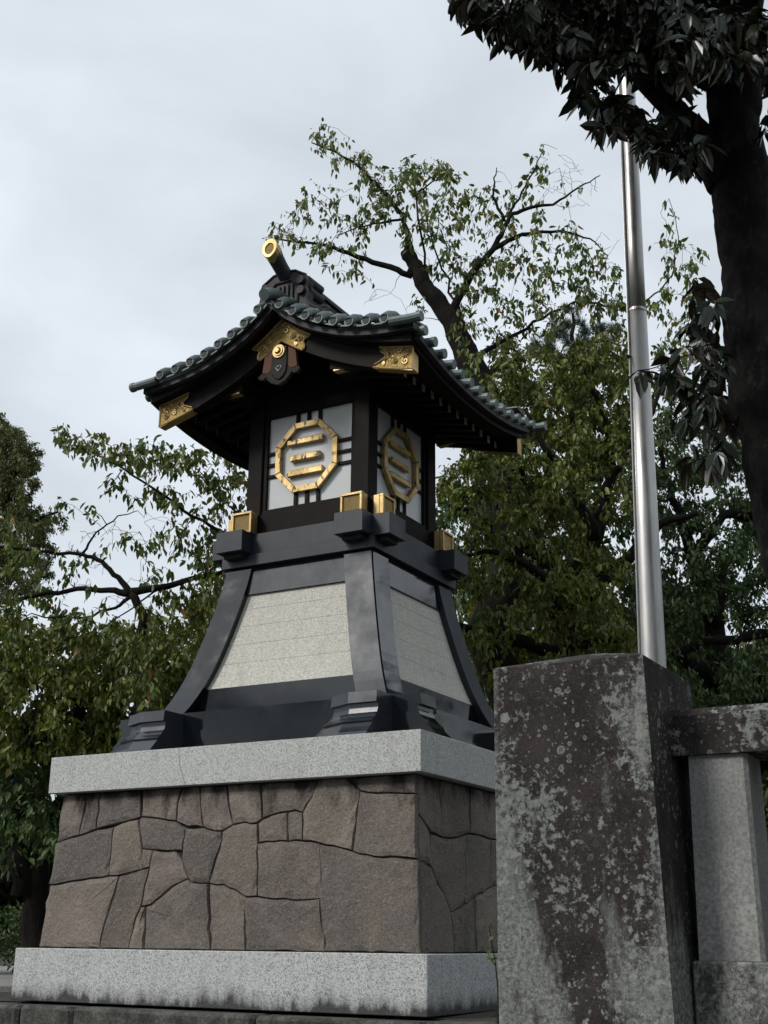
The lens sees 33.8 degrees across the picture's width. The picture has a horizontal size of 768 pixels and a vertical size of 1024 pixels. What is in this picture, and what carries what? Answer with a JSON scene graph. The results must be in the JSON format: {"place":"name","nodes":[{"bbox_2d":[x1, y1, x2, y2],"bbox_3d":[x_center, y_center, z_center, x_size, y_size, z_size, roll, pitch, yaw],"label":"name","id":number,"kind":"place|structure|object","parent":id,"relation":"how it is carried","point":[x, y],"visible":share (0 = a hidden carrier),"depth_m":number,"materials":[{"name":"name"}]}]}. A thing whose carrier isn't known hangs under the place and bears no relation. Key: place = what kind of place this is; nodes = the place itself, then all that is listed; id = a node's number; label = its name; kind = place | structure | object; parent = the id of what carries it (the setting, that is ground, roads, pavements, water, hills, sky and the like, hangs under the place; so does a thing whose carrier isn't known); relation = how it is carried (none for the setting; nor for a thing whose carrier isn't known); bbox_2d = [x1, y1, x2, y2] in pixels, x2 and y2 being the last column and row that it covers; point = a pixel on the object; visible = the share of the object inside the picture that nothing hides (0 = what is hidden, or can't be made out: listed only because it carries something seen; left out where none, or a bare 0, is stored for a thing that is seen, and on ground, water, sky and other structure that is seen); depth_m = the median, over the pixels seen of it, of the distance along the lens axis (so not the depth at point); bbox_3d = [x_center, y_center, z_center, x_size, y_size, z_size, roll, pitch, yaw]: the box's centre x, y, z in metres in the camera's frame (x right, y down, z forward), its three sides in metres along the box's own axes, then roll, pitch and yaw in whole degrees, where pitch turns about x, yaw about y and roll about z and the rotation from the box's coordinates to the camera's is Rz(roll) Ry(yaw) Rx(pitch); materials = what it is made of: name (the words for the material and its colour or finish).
{"place":"outdoors","nodes":[
{"label":"outdoors","id":0,"kind":"place"},
{"bbox_2d":[0,1001,465,1020],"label":"road","id":1,"kind":"structure","parent":0,"point":[275,1013],"depth_m":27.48,"materials":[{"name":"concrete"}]},
{"bbox_2d":[0,1002,496,1023],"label":"kerb wall","id":2,"kind":"structure","parent":1,"relation":"on","point":[23,1013],"depth_m":10.49,"materials":[{"name":"stone"}]},
{"bbox_2d":[493,653,699,1023],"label":"stone pillar","id":3,"kind":"structure","parent":1,"relation":"on","point":[596,910],"depth_m":4.33,"materials":[{"name":"grey stone"}]},
{"bbox_2d":[668,703,767,1023],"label":"stone fence","id":4,"kind":"object","parent":1,"relation":"on","point":[722,751],"visible":0.9,"depth_m":4.33,"materials":[{"name":"grey stone"}]},
{"bbox_2d":[0,955,496,1021],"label":"ground","id":5,"kind":"structure","parent":0,"point":[476,1016],"depth_m":10.36,"materials":[{"name":"grey stone"}]},
{"bbox_2d":[0,966,13,991],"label":"paving strip","id":6,"kind":"object","parent":5,"relation":"on","point":[6,979],"visible":0.35,"depth_m":15.63,"materials":[{"name":"grey stone"}]},
{"bbox_2d":[0,901,22,972],"bbox_3d":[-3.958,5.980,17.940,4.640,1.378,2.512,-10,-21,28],"label":"hedge","id":7,"kind":"object","parent":5,"relation":"on","point":[6,940],"visible":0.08,"depth_m":18.09,"materials":[{"name":"green plant"}]},
{"bbox_2d":[0,412,69,606],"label":"evergreen tree","id":8,"kind":"object","parent":5,"relation":"on","point":[18,459],"visible":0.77,"depth_m":24.87,"materials":[{"name":"green plant"}]},
{"bbox_2d":[0,710,129,947],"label":"broadleaf tree","id":9,"kind":"object","parent":5,"relation":"on","point":[30,813],"visible":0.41,"depth_m":16.84,"materials":[{"name":"green plant"}]},
{"bbox_2d":[0,588,219,777],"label":"broadleaf tree","id":10,"kind":"object","parent":5,"relation":"on","point":[78,683],"visible":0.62,"depth_m":15.55,"materials":[{"name":"green plant"}]},
{"bbox_2d":[0,423,247,713],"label":"cherry tree","id":11,"kind":"object","parent":5,"relation":"on","point":[136,655],"visible":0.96,"depth_m":15.31,"materials":[{"name":"green plant"}]},
{"bbox_2d":[11,238,546,1016],"bbox_3d":[-0.460,1.142,13.476,4.267,7.570,4.267,-10,-21,28],"label":"stone lantern","id":12,"kind":"object","parent":5,"relation":"on","point":[283,800],"visible":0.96,"depth_m":11.73,"materials":[{"name":"stone"}]},
{"bbox_2d":[0,572,767,955],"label":"woodland","id":13,"kind":"object","parent":5,"relation":"on","point":[6,898],"visible":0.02,"depth_m":38.17,"materials":[{"name":"green plant"}]},
{"bbox_2d":[262,117,709,712],"bbox_3d":[1.578,-0.276,17.535,6.895,13.284,3.568,0,-19,1],"label":"cherry tree","id":14,"kind":"object","parent":5,"relation":"on","point":[468,357],"visible":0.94,"depth_m":18.48,"materials":[{"name":"green plant"}]},
{"bbox_2d":[435,331,698,710],"bbox_3d":[2.737,1.023,17.423,4.158,10.543,9.639,-2,-19,8],"label":"cherry tree","id":15,"kind":"object","parent":5,"relation":"on","point":[566,596],"visible":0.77,"depth_m":17.02,"materials":[{"name":"green plant"}]},
{"bbox_2d":[528,302,623,604],"bbox_3d":[3.364,1.585,22.431,2.061,12.744,3.306,-10,-21,28],"label":"pine tree","id":16,"kind":"object","parent":5,"relation":"on","point":[571,324],"visible":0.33,"depth_m":23.90,"materials":[{"name":"green plant"}]},
{"bbox_2d":[436,409,767,713],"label":"broadleaf tree","id":17,"kind":"object","parent":5,"relation":"on","point":[451,520],"visible":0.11,"depth_m":20.81,"materials":[{"name":"green plant"}]},
{"bbox_2d":[608,372,767,708],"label":"broadleaf tree","id":18,"kind":"object","parent":5,"relation":"on","point":[712,667],"visible":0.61,"depth_m":18.86,"materials":[{"name":"green plant"}]},
{"bbox_2d":[0,0,767,800],"label":"sky","id":19,"kind":"structure","parent":0,"point":[150,150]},
{"label":"planted ground","id":20,"kind":"structure","parent":0,"visible":0},
{"bbox_2d":[487,923,498,1023],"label":"sprout","id":21,"kind":"object","parent":20,"relation":"on","point":[494,958],"visible":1,"depth_m":6.03,"materials":[{"name":"green plant"}]},
{"bbox_2d":[447,0,767,581],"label":"magnolia tree","id":22,"kind":"object","parent":20,"relation":"on","point":[664,57],"visible":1,"depth_m":6.91,"materials":[{"name":"green plant"}]},
{"bbox_2d":[618,77,666,668],"bbox_3d":[1.685,-3.207,8.988,0.338,13.032,0.202,-5,-20,17],"label":"flagpole","id":23,"kind":"object","parent":20,"relation":"on","point":[650,624],"visible":0.59,"depth_m":8.03,"materials":[{"name":"silver metal"}]}
]}

